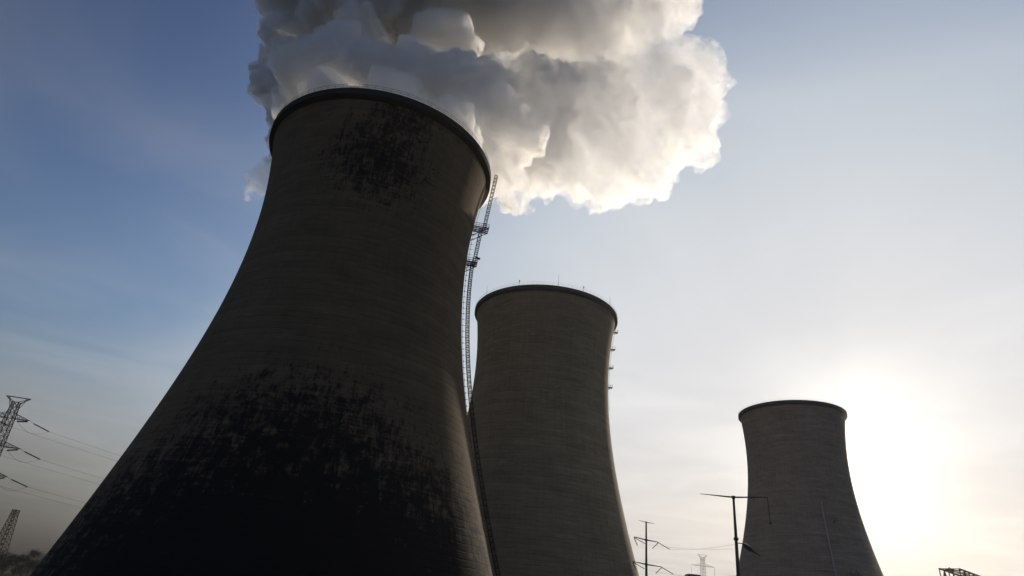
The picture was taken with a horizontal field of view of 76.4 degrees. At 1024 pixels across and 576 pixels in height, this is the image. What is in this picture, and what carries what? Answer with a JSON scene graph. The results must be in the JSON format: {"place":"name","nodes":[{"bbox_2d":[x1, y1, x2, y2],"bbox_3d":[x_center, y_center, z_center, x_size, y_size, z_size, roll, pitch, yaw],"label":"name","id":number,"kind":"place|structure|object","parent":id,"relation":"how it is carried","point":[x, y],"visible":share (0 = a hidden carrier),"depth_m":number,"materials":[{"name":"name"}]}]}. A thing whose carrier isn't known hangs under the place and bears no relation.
{"place":"outdoors","nodes":[
{"label":"outdoors","id":0,"kind":"place"},
{"bbox_2d":[0,571,29,575],"bbox_3d":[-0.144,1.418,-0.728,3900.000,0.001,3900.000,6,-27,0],"label":"ground","id":1,"kind":"structure","parent":0,"point":[5,573],"depth_m":389.36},
{"bbox_2d":[0,552,11,569],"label":"bare tree","id":2,"kind":"object","parent":1,"relation":"on","point":[2,556],"visible":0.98,"depth_m":269.08,"materials":[{"name":"brown plant"}]},
{"bbox_2d":[0,549,14,574],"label":"bare tree","id":3,"kind":"object","parent":1,"relation":"on","point":[8,565],"visible":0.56,"depth_m":272.76,"materials":[{"name":"brown plant"}]},
{"bbox_2d":[0,509,20,574],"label":"lattice mast","id":4,"kind":"object","parent":1,"relation":"on","point":[10,525],"visible":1,"depth_m":273.97,"materials":[{"name":"metal"}]},
{"bbox_2d":[5,551,32,575],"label":"bare tree","id":5,"kind":"object","parent":1,"relation":"on","point":[18,564],"visible":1,"depth_m":250.20,"materials":[{"name":"brown plant"}]},
{"bbox_2d":[14,554,31,574],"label":"bare tree","id":6,"kind":"object","parent":1,"relation":"on","point":[24,563],"visible":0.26,"depth_m":276.77,"materials":[{"name":"brown plant"}]},
{"bbox_2d":[0,395,48,490],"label":"lattice pylon","id":7,"kind":"object","parent":1,"relation":"on","point":[5,437],"visible":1,"depth_m":196.09,"materials":[{"name":"metal"}]},
{"bbox_2d":[22,548,44,575],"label":"bare tree","id":8,"kind":"object","parent":1,"relation":"on","point":[30,563],"visible":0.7,"depth_m":268.52,"materials":[{"name":"brown plant"}]},
{"bbox_2d":[25,551,45,574],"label":"bare tree","id":9,"kind":"object","parent":1,"relation":"on","point":[34,565],"visible":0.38,"depth_m":259.04,"materials":[{"name":"brown plant"}]},
{"bbox_2d":[633,520,672,575],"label":"power pole","id":10,"kind":"object","parent":1,"relation":"on","point":[645,563],"visible":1,"depth_m":187.89,"materials":[{"name":"metal"}]},
{"bbox_2d":[691,554,714,575],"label":"lattice pylon","id":11,"kind":"object","parent":1,"relation":"on","point":[703,566],"visible":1,"depth_m":438.89,"materials":[{"name":"metal"}]},
{"bbox_2d":[704,494,771,575],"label":"power pole","id":12,"kind":"object","parent":1,"relation":"on","point":[748,547],"visible":1,"depth_m":123.80,"materials":[{"name":"metal"}]},
{"bbox_2d":[30,84,500,575],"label":"cooling tower","id":13,"kind":"structure","parent":0,"point":[308,417],"depth_m":116.77,"materials":[{"name":"concrete"}]},
{"bbox_2d":[0,0,1023,575],"label":"sky","id":14,"kind":"structure","parent":0,"point":[769,200],"materials":[{"name":"blue"}]},
{"bbox_2d":[467,279,638,575],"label":"cooling tower","id":15,"kind":"structure","parent":0,"point":[541,388],"depth_m":203.49,"materials":[{"name":"concrete"}]},
{"bbox_2d":[738,399,882,575],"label":"cooling tower","id":16,"kind":"structure","parent":0,"point":[799,477],"depth_m":343.61,"materials":[{"name":"grey concrete"}]},
{"bbox_2d":[938,567,979,575],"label":"lattice gantry","id":17,"kind":"object","parent":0,"point":[949,570],"visible":1,"depth_m":112.75,"materials":[{"name":"grey metal"}]}
]}

